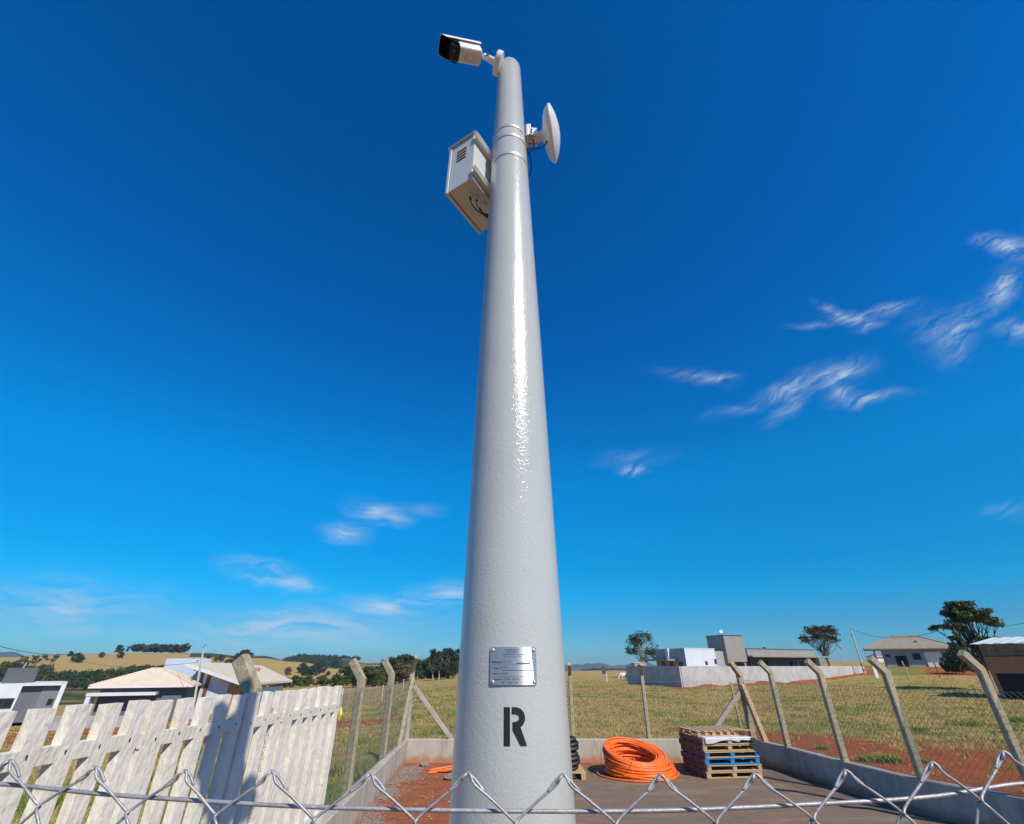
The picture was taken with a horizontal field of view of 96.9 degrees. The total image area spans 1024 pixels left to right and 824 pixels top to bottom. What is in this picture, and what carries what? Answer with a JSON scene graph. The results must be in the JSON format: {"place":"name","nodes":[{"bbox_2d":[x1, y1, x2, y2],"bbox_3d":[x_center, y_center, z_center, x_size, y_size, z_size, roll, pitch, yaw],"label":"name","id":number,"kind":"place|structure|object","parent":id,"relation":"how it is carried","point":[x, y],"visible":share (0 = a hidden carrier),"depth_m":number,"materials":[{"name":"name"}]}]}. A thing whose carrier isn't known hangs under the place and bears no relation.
{"place":"outdoors","nodes":[
{"label":"outdoors","id":0,"kind":"place"},
{"bbox_2d":[0,652,92,656],"bbox_3d":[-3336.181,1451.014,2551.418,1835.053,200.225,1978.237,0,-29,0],"label":"hills","id":1,"kind":"structure","parent":0,"point":[9,654],"depth_m":2855.57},
{"bbox_2d":[0,653,1023,823],"bbox_3d":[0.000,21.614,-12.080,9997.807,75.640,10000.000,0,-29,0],"label":"ground","id":2,"kind":"structure","parent":0,"point":[74,696],"depth_m":25.08,"materials":[{"name":"plant"}]},
{"bbox_2d":[0,662,67,722],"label":"modern house","id":3,"kind":"structure","parent":2,"relation":"on","point":[22,691],"depth_m":48.55,"materials":[{"name":"white paint"}]},
{"bbox_2d":[0,698,14,708],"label":"window","id":4,"kind":"structure","parent":3,"relation":"in","point":[8,702],"depth_m":46.90,"materials":[{"name":"black glass"}]},
{"bbox_2d":[46,698,53,704],"bbox_3d":[-49.734,31.199,48.856,0.509,0.620,0.051,22,-36,-34],"label":"window","id":5,"kind":"structure","parent":3,"relation":"in","point":[49,702],"depth_m":48.86,"materials":[{"name":"black glass"}]},
{"bbox_2d":[70,652,82,661],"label":"bushy tree","id":6,"kind":"object","parent":2,"relation":"on","point":[76,655],"visible":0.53,"depth_m":362.07,"materials":[{"name":"green plant"}]},
{"bbox_2d":[75,655,85,662],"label":"bushy tree","id":7,"kind":"object","parent":2,"relation":"on","point":[81,657],"visible":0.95,"depth_m":356.94,"materials":[{"name":"green plant"}]},
{"bbox_2d":[0,654,163,689],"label":"woodland","id":8,"kind":"object","parent":2,"relation":"on","point":[76,679],"visible":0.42,"depth_m":213.72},
{"bbox_2d":[49,716,123,730],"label":"boundary wall","id":9,"kind":"structure","parent":2,"relation":"on","point":[55,723],"depth_m":33.90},
{"bbox_2d":[113,644,125,652],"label":"bushy tree","id":10,"kind":"object","parent":2,"relation":"on","point":[120,648],"visible":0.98,"depth_m":485.12,"materials":[{"name":"green plant"}]},
{"bbox_2d":[84,668,201,718],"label":"hip roof house","id":11,"kind":"structure","parent":2,"relation":"on","point":[153,684],"depth_m":39.34,"materials":[{"name":"beige tile"}]},
{"bbox_2d":[126,643,191,652],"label":"skyline grove","id":12,"kind":"object","parent":2,"relation":"on","point":[161,648],"visible":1,"depth_m":503.69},
{"bbox_2d":[189,645,204,719],"bbox_3d":[-26.238,22.496,37.805,1.005,5.594,0.224,2,-29,-4],"label":"utility pole","id":13,"kind":"object","parent":2,"relation":"on","point":[196,686],"visible":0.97,"depth_m":37.79,"materials":[{"name":"concrete"}]},
{"bbox_2d":[0,646,64,654],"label":"power cable","id":14,"kind":"object","parent":13,"relation":"attached to","point":[30,652],"visible":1,"depth_m":56.89,"materials":[{"name":"black rubber"}]},
{"bbox_2d":[67,655,196,666],"bbox_3d":[-54.965,33.385,61.531,76.920,1.983,0.029,-24,-37,36],"label":"power cable","id":15,"kind":"object","parent":13,"relation":"attached to","point":[139,666],"visible":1,"depth_m":49.19,"materials":[{"name":"black rubber"}]},
{"bbox_2d":[164,658,292,713],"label":"gable house","id":16,"kind":"structure","parent":2,"relation":"on","point":[215,679],"depth_m":45.38,"materials":[{"name":"white paint"}]},
{"bbox_2d":[228,655,237,662],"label":"bushy tree","id":17,"kind":"object","parent":2,"relation":"on","point":[233,657],"visible":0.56,"depth_m":416.80,"materials":[{"name":"green plant"}]},
{"bbox_2d":[281,677,294,687],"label":"bushy tree","id":18,"kind":"object","parent":2,"relation":"on","point":[285,685],"visible":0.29,"depth_m":181.22,"materials":[{"name":"green plant"}]},
{"bbox_2d":[284,667,292,674],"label":"bushy tree","id":19,"kind":"object","parent":2,"relation":"on","point":[288,670],"visible":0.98,"depth_m":342.16,"materials":[{"name":"green plant"}]},
{"bbox_2d":[283,675,302,687],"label":"bushy tree","id":20,"kind":"object","parent":2,"relation":"on","point":[297,682],"visible":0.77,"depth_m":181.71,"materials":[{"name":"green plant"}]},
{"bbox_2d":[296,662,306,671],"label":"bushy tree","id":21,"kind":"object","parent":2,"relation":"on","point":[302,665],"visible":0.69,"depth_m":378.68,"materials":[{"name":"green plant"}]},
{"bbox_2d":[300,665,310,675],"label":"bushy tree","id":22,"kind":"object","parent":2,"relation":"on","point":[304,672],"visible":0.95,"depth_m":345.78,"materials":[{"name":"green plant"}]},
{"bbox_2d":[299,675,314,686],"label":"bushy tree","id":23,"kind":"object","parent":2,"relation":"on","point":[307,681],"visible":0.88,"depth_m":191.26,"materials":[{"name":"green plant"}]},
{"bbox_2d":[307,664,317,675],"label":"bushy tree","id":24,"kind":"object","parent":2,"relation":"on","point":[312,668],"visible":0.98,"depth_m":347.96,"materials":[{"name":"green plant"}]},
{"bbox_2d":[315,663,323,673],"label":"bushy tree","id":25,"kind":"object","parent":2,"relation":"on","point":[319,667],"visible":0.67,"depth_m":366.03,"materials":[{"name":"green plant"}]},
{"bbox_2d":[312,674,330,685],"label":"bushy tree","id":26,"kind":"object","parent":2,"relation":"on","point":[321,679],"visible":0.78,"depth_m":172.70,"materials":[{"name":"green plant"}]},
{"bbox_2d":[317,663,327,672],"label":"bushy tree","id":27,"kind":"object","parent":2,"relation":"on","point":[324,665],"visible":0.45,"depth_m":393.08,"materials":[{"name":"green plant"}]},
{"bbox_2d":[282,653,381,670],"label":"hillside wood","id":28,"kind":"object","parent":2,"relation":"on","point":[307,657],"visible":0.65,"depth_m":741.35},
{"bbox_2d":[324,674,344,686],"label":"bushy tree","id":29,"kind":"object","parent":2,"relation":"on","point":[336,680],"visible":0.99,"depth_m":162.45,"materials":[{"name":"green plant"}]},
{"bbox_2d":[330,660,339,668],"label":"bushy tree","id":30,"kind":"object","parent":2,"relation":"on","point":[334,664],"visible":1,"depth_m":495.61,"materials":[{"name":"green plant"}]},
{"bbox_2d":[331,666,354,685],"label":"bushy tree","id":31,"kind":"object","parent":2,"relation":"on","point":[346,670],"visible":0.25,"depth_m":176.96,"materials":[{"name":"green plant"}]},
{"bbox_2d":[343,670,367,686],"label":"bushy tree","id":32,"kind":"object","parent":2,"relation":"on","point":[349,681],"visible":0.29,"depth_m":143.37,"materials":[{"name":"green plant"}]},
{"bbox_2d":[321,739,407,823],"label":"wall","id":33,"kind":"structure","parent":2,"relation":"on","point":[385,771],"depth_m":7.21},
{"bbox_2d":[0,700,149,823],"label":"picket panel","id":34,"kind":"object","parent":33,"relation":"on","point":[28,752],"visible":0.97,"depth_m":2.47,"materials":[{"name":"whitewashed weathered wood"}]},
{"bbox_2d":[110,694,246,823],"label":"picket panel","id":35,"kind":"object","parent":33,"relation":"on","point":[155,734],"visible":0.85,"depth_m":3.18,"materials":[{"name":"whitewashed weathered wood"}]},
{"bbox_2d":[217,691,286,823],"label":"picket panel","id":36,"kind":"object","parent":33,"relation":"on","point":[264,719],"visible":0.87,"depth_m":3.87,"materials":[{"name":"whitewashed weathered wood"}]},
{"bbox_2d":[259,686,341,823],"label":"picket panel","id":37,"kind":"object","parent":33,"relation":"on","point":[305,738],"visible":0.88,"depth_m":4.60,"materials":[{"name":"whitewashed weathered wood"}]},
{"bbox_2d":[232,654,417,820],"bbox_3d":[-2.523,5.169,7.641,0.459,2.031,8.668,1,-29,-1],"label":"chain link fence","id":38,"kind":"object","parent":33,"relation":"on","point":[246,673],"visible":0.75,"depth_m":7.14,"materials":[{"name":"concrete"}]},
{"bbox_2d":[353,666,386,686],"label":"bushy tree","id":39,"kind":"object","parent":2,"relation":"on","point":[372,675],"visible":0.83,"depth_m":137.12,"materials":[{"name":"green plant"}]},
{"bbox_2d":[339,676,417,709],"bbox_3d":[-11.836,24.747,39.990,1.583,2.002,34.079,1,-29,-1],"label":"field fence","id":40,"kind":"object","parent":2,"relation":"on","point":[403,681],"visible":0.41,"depth_m":39.86,"materials":[{"name":"white"}]},
{"bbox_2d":[375,667,396,685],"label":"bushy tree","id":41,"kind":"object","parent":2,"relation":"on","point":[384,673],"visible":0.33,"depth_m":145.93,"materials":[{"name":"green plant"}]},
{"bbox_2d":[379,657,401,681],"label":"bushy tree","id":42,"kind":"object","parent":2,"relation":"on","point":[392,662],"visible":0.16,"depth_m":159.68,"materials":[{"name":"green plant"}]},
{"bbox_2d":[386,662,410,682],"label":"bushy tree","id":43,"kind":"object","parent":2,"relation":"on","point":[400,669],"visible":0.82,"depth_m":146.85,"materials":[{"name":"green plant"}]},
{"bbox_2d":[390,654,413,662],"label":"eucalyptus tree","id":44,"kind":"object","parent":2,"relation":"on","point":[404,657],"visible":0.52,"depth_m":161.58,"materials":[{"name":"green plant"}]},
{"bbox_2d":[403,659,425,678],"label":"bushy tree","id":45,"kind":"object","parent":2,"relation":"on","point":[418,673],"visible":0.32,"depth_m":152.72,"materials":[{"name":"green plant"}]},
{"bbox_2d":[415,659,430,675],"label":"bushy tree","id":46,"kind":"object","parent":2,"relation":"on","point":[425,665],"visible":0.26,"depth_m":161.43,"materials":[{"name":"green plant"}]},
{"bbox_2d":[425,649,442,679],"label":"eucalyptus tree","id":47,"kind":"object","parent":2,"relation":"on","point":[436,663],"visible":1,"depth_m":129.55,"materials":[{"name":"green plant"}]},
{"bbox_2d":[423,666,446,679],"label":"bushy tree","id":48,"kind":"object","parent":2,"relation":"on","point":[428,675],"visible":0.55,"depth_m":135.50,"materials":[{"name":"green plant"}]},
{"bbox_2d":[434,650,447,679],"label":"eucalyptus tree","id":49,"kind":"object","parent":2,"relation":"on","point":[444,663],"visible":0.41,"depth_m":133.30,"materials":[{"name":"green plant"}]},
{"bbox_2d":[436,665,458,678],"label":"bushy tree","id":50,"kind":"object","parent":2,"relation":"on","point":[451,672],"visible":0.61,"depth_m":136.64,"materials":[{"name":"green plant"}]},
{"bbox_2d":[442,647,455,678],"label":"eucalyptus tree","id":51,"kind":"object","parent":2,"relation":"on","point":[449,651],"visible":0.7,"depth_m":137.46,"materials":[{"name":"green plant"}]},
{"bbox_2d":[449,654,458,677],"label":"eucalyptus tree","id":52,"kind":"object","parent":2,"relation":"on","point":[454,657],"visible":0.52,"depth_m":140.57,"materials":[{"name":"green plant"}]},
{"bbox_2d":[455,648,459,677],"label":"eucalyptus tree","id":53,"kind":"object","parent":2,"relation":"on","point":[457,651],"visible":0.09,"depth_m":146.54,"materials":[{"name":"green plant"}]},
{"bbox_2d":[0,750,1023,823],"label":"wire fence","id":54,"kind":"object","parent":2,"relation":"on","point":[930,765],"visible":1,"depth_m":0.37,"materials":[{"name":"metal"}]},
{"bbox_2d":[1,674,1023,823],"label":"grass","id":55,"kind":"structure","parent":2,"relation":"on","point":[18,816],"depth_m":20.38,"materials":[{"name":"green"}]},
{"bbox_2d":[456,668,625,670],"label":"distant wood","id":56,"kind":"object","parent":2,"relation":"on","point":[611,669],"visible":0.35,"depth_m":1026.98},
{"bbox_2d":[406,738,750,762],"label":"wall","id":57,"kind":"structure","parent":2,"relation":"on","point":[439,750],"depth_m":10.85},
{"bbox_2d":[409,662,748,738],"bbox_3d":[1.645,7.274,11.253,8.313,1.870,0.315,0,-29,0],"label":"chain link fence","id":58,"kind":"object","parent":57,"relation":"on","point":[446,730],"visible":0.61,"depth_m":11.31,"materials":[{"name":"grey metal"}]},
{"bbox_2d":[601,666,607,681],"bbox_3d":[12.686,36.023,62.349,0.708,2.101,0.160,0,-29,0],"label":"field sign","id":59,"kind":"object","parent":2,"relation":"on","point":[603,670],"visible":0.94,"depth_m":62.47,"materials":[{"name":"white"}]},
{"bbox_2d":[625,630,658,663],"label":"eucalyptus tree","id":60,"kind":"object","parent":2,"relation":"on","point":[634,640],"visible":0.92,"depth_m":85.91,"materials":[{"name":"green plant"}]},
{"bbox_2d":[644,630,834,665],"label":"modern house","id":61,"kind":"structure","parent":2,"relation":"on","point":[721,650],"depth_m":61.08,"materials":[{"name":"white paint"}]},
{"bbox_2d":[797,660,806,665],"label":"window","id":62,"kind":"structure","parent":61,"relation":"in","point":[800,662],"depth_m":66.06,"materials":[{"name":"white"}]},
{"bbox_2d":[626,666,865,686],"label":"compound wall","id":63,"kind":"structure","parent":2,"relation":"on","point":[659,675],"depth_m":52.55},
{"bbox_2d":[695,678,830,686],"bbox_3d":[30.866,31.878,53.504,27.000,0.533,1.900,17,-34,-28],"label":"soil heap","id":64,"kind":"object","parent":2,"relation":"on","point":[796,682],"visible":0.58,"depth_m":52.80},
{"bbox_2d":[797,624,841,665],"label":"umbrella tree","id":65,"kind":"object","parent":2,"relation":"on","point":[814,631],"visible":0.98,"depth_m":82.19,"materials":[{"name":"green plant"}]},
{"bbox_2d":[814,744,831,749],"bbox_3d":[8.315,9.030,12.200,0.537,0.120,0.400,9,-31,-16],"label":"grass clump","id":66,"kind":"object","parent":2,"relation":"on","point":[819,747],"visible":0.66,"depth_m":12.18,"materials":[{"name":"green"}]},
{"bbox_2d":[850,628,865,673],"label":"utility pole","id":67,"kind":"object","parent":2,"relation":"on","point":[863,669],"visible":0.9,"depth_m":65.24,"materials":[{"name":"concrete"}]},
{"bbox_2d":[850,754,876,761],"bbox_3d":[8.378,8.189,10.727,0.637,0.150,0.490,0,-29,0],"label":"grass clump","id":68,"kind":"object","parent":2,"relation":"on","point":[861,758],"visible":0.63,"depth_m":10.68,"materials":[{"name":"green"}]},
{"bbox_2d":[872,666,878,677],"bbox_3d":[45.843,32.831,57.259,0.420,1.300,0.120,0,-29,0],"label":"marker stone","id":69,"kind":"object","parent":2,"relation":"on","point":[875,672],"visible":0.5,"depth_m":57.20,"materials":[{"name":"white paint"}]},
{"bbox_2d":[865,752,906,764],"bbox_3d":[8.702,8.035,10.512,0.919,0.210,0.734,0,-29,0],"label":"grass clump","id":70,"kind":"object","parent":2,"relation":"on","point":[892,760],"visible":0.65,"depth_m":10.47,"materials":[{"name":"green"}]},
{"bbox_2d":[756,739,1023,823],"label":"wall","id":71,"kind":"structure","parent":2,"relation":"on","point":[884,783],"depth_m":7.38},
{"bbox_2d":[713,650,1023,794],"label":"chain link fence","id":72,"kind":"object","parent":71,"relation":"on","point":[999,714],"visible":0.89,"depth_m":7.82,"materials":[{"name":"grey concrete"}]},
{"bbox_2d":[863,635,955,666],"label":"hip roof house","id":73,"kind":"structure","parent":2,"relation":"on","point":[915,651],"depth_m":78.90,"materials":[{"name":"beige tile"}]},
{"bbox_2d":[895,656,909,666],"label":"door","id":74,"kind":"structure","parent":73,"relation":"in","point":[898,658],"depth_m":78.78,"materials":[{"name":"black"}]},
{"bbox_2d":[911,653,921,659],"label":"window","id":75,"kind":"structure","parent":73,"relation":"in","point":[916,656],"depth_m":78.04,"materials":[{"name":"black glass"}]},
{"bbox_2d":[910,726,929,731],"bbox_3d":[13.821,10.863,15.549,0.783,0.186,0.669,-11,-31,20],"label":"grass clump","id":76,"kind":"object","parent":2,"relation":"on","point":[919,728],"visible":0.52,"depth_m":15.47,"materials":[{"name":"green"}]},
{"bbox_2d":[938,654,958,672],"bbox_3d":[59.325,34.257,61.528,2.372,2.552,2.413,-19,-34,30],"label":"bushy tree","id":77,"kind":"object","parent":2,"relation":"on","point":[944,667],"visible":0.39,"depth_m":61.62,"materials":[{"name":"green plant"}]},
{"bbox_2d":[940,647,975,673],"bbox_3d":[58.925,32.773,59.735,3.611,3.818,3.549,15,-33,-25],"label":"bushy tree","id":78,"kind":"object","parent":2,"relation":"on","point":[957,664],"visible":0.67,"depth_m":59.46,"materials":[{"name":"green plant"}]},
{"bbox_2d":[946,718,988,726],"bbox_3d":[16.768,11.379,16.603,1.339,0.313,1.065,6,-30,-10],"label":"grass clump","id":79,"kind":"object","parent":2,"relation":"on","point":[970,723],"visible":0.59,"depth_m":16.52,"materials":[{"name":"green"}]},
{"bbox_2d":[927,599,1012,689],"bbox_3d":[40.910,20.545,40.195,5.203,7.286,5.204,0,-29,0],"label":"shade tree","id":80,"kind":"object","parent":2,"relation":"on","point":[961,615],"visible":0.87,"depth_m":40.22,"materials":[{"name":"green plant"}]},
{"bbox_2d":[969,637,1023,699],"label":"brick shed","id":81,"kind":"structure","parent":2,"relation":"on","point":[1004,659],"depth_m":30.72,"materials":[{"name":"red brick"}]},
{"bbox_2d":[1007,715,1023,722],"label":"grass clump","id":82,"kind":"object","parent":2,"relation":"on","point":[1015,718],"visible":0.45,"depth_m":17.71,"materials":[{"name":"green"}]},
{"bbox_2d":[0,0,1023,665],"label":"sky","id":83,"kind":"structure","parent":0,"point":[778,244],"materials":[{"name":"blue"}]},
{"bbox_2d":[455,662,656,670],"bbox_3d":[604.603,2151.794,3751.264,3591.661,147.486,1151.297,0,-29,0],"label":"hills","id":84,"kind":"structure","parent":0,"point":[576,667],"depth_m":3940.79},
{"bbox_2d":[359,763,956,823],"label":"yard pavement","id":85,"kind":"structure","parent":0,"point":[606,793],"depth_m":7.77,"materials":[{"name":"concrete"}]},
{"bbox_2d":[366,763,449,823],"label":"gravel","id":86,"kind":"structure","parent":85,"relation":"on","point":[406,793],"depth_m":8.12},
{"bbox_2d":[419,761,428,766],"bbox_3d":[-1.999,8.046,10.362,0.238,0.117,0.196,0,-29,0],"label":"stone","id":87,"kind":"object","parent":85,"relation":"on","point":[423,764],"visible":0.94,"depth_m":10.31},
{"bbox_2d":[427,765,451,773],"bbox_3d":[-1.467,7.702,9.804,0.711,0.114,0.397,0,-29,0],"label":"duct offcut","id":88,"kind":"object","parent":85,"relation":"on","point":[442,769],"visible":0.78,"depth_m":9.71,"materials":[{"name":"orange plastic"}]},
{"bbox_2d":[443,773,451,779],"bbox_3d":[-1.251,7.377,9.174,0.293,0.134,0.216,0,-29,0],"label":"stone","id":89,"kind":"object","parent":85,"relation":"on","point":[448,776],"visible":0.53,"depth_m":9.12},
{"bbox_2d":[449,57,575,823],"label":"camera pole","id":90,"kind":"object","parent":85,"relation":"on","point":[512,749],"visible":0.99,"depth_m":1.43,"materials":[{"name":"paint"}]},
{"bbox_2d":[438,34,503,76],"bbox_3d":[-0.271,-2.389,3.036,0.440,0.178,0.149,7,-30,-13],"label":"security camera","id":91,"kind":"object","parent":90,"relation":"attached to","point":[454,49],"visible":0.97,"depth_m":3.00,"materials":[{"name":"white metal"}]},
{"bbox_2d":[445,130,527,234],"bbox_3d":[-0.114,-1.315,2.618,0.432,0.598,0.337,-17,-33,28],"label":"control box","id":92,"kind":"object","parent":90,"relation":"attached to","point":[468,182],"visible":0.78,"depth_m":2.59,"materials":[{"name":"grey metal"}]},
{"bbox_2d":[445,148,480,234],"bbox_3d":[-0.280,-1.334,2.748,0.018,0.424,0.325,-17,-33,28],"label":"door","id":93,"kind":"structure","parent":92,"relation":"in","point":[447,194],"depth_m":2.63,"materials":[{"name":"white metal"}]},
{"bbox_2d":[493,103,559,178],"bbox_3d":[0.090,-1.596,2.708,0.413,0.533,0.316,0,-29,0],"label":"dish antenna","id":94,"kind":"object","parent":90,"relation":"attached to","point":[548,135],"visible":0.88,"depth_m":2.68,"materials":[{"name":"white plastic"}]},
{"bbox_2d":[572,764,585,779],"bbox_3d":[1.037,7.521,9.486,0.920,0.123,0.880,0,-29,0],"label":"wood pallet","id":95,"kind":"object","parent":85,"relation":"on","point":[580,771],"visible":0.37,"depth_m":9.14,"materials":[{"name":"brown wood"}]},
{"bbox_2d":[571,751,579,770],"bbox_3d":[1.037,7.339,9.588,0.805,0.316,0.806,0,-29,0],"label":"tube coil","id":96,"kind":"object","parent":95,"relation":"on","point":[575,757],"visible":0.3,"depth_m":9.38,"materials":[{"name":"black"}]},
{"bbox_2d":[570,736,578,751],"bbox_3d":[1.052,7.090,9.727,0.754,0.236,0.754,0,-29,0],"label":"tube coil","id":97,"kind":"object","parent":96,"relation":"on","point":[574,743],"visible":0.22,"depth_m":9.54,"materials":[{"name":"black"}]},
{"bbox_2d":[596,737,679,782],"bbox_3d":[2.638,7.347,9.654,1.711,0.600,1.492,0,-29,0],"label":"duct coil","id":98,"kind":"object","parent":85,"relation":"on","point":[626,759],"visible":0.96,"depth_m":9.39,"materials":[{"name":"orange plastic"}]},
{"bbox_2d":[682,763,762,778],"bbox_3d":[4.460,7.641,9.696,1.232,0.106,1.093,4,-29,-7],"label":"wood pallet","id":99,"kind":"object","parent":85,"relation":"on","point":[702,772],"visible":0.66,"depth_m":9.33,"materials":[{"name":"brown wood"}]},
{"bbox_2d":[683,757,762,771],"bbox_3d":[4.495,7.543,9.751,1.233,0.105,1.093,4,-29,-7],"label":"wood pallet","id":100,"kind":"object","parent":99,"relation":"on","point":[709,768],"visible":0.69,"depth_m":9.36,"materials":[{"name":"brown wood"}]},
{"bbox_2d":[681,750,759,764],"bbox_3d":[4.472,7.446,9.807,1.236,0.106,1.083,4,-29,-7],"label":"wood pallet","id":101,"kind":"object","parent":100,"relation":"on","point":[707,761],"visible":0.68,"depth_m":9.44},
{"bbox_2d":[681,744,759,757],"bbox_3d":[4.488,7.343,9.853,1.225,0.106,1.090,4,-29,-7],"label":"wood pallet","id":102,"kind":"object","parent":101,"relation":"on","point":[732,754],"visible":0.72,"depth_m":9.48,"materials":[{"name":"blue wood"}]},
{"bbox_2d":[678,738,756,751],"bbox_3d":[4.464,7.247,9.910,1.231,0.106,1.085,4,-29,-7],"label":"wood pallet","id":103,"kind":"object","parent":102,"relation":"on","point":[704,748],"visible":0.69,"depth_m":9.53,"materials":[{"name":"brown wood"}]},
{"bbox_2d":[679,731,756,744],"bbox_3d":[4.488,7.146,9.958,1.235,0.106,1.087,4,-29,-7],"label":"wood pallet","id":104,"kind":"object","parent":103,"relation":"on","point":[691,736],"visible":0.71,"depth_m":9.67,"materials":[{"name":"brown wood"}]},
{"bbox_2d":[678,726,755,736],"bbox_3d":[4.516,7.049,10.043,1.298,0.121,1.043,5,-30,-9],"label":"wood pallet","id":105,"kind":"object","parent":104,"relation":"on","point":[698,730],"visible":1,"depth_m":9.84,"materials":[{"name":"brown wood"}]},
{"bbox_2d":[695,734,751,743],"bbox_3d":[4.487,6.991,9.710,1.050,0.109,0.547,4,-29,-7],"label":"plastic sheet","id":106,"kind":"object","parent":104,"relation":"on","point":[711,739],"visible":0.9,"depth_m":9.52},
{"bbox_2d":[865,654,883,661],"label":"distant house","id":107,"kind":"structure","parent":0,"point":[880,657],"depth_m":149.41,"materials":[{"name":"white paint"}]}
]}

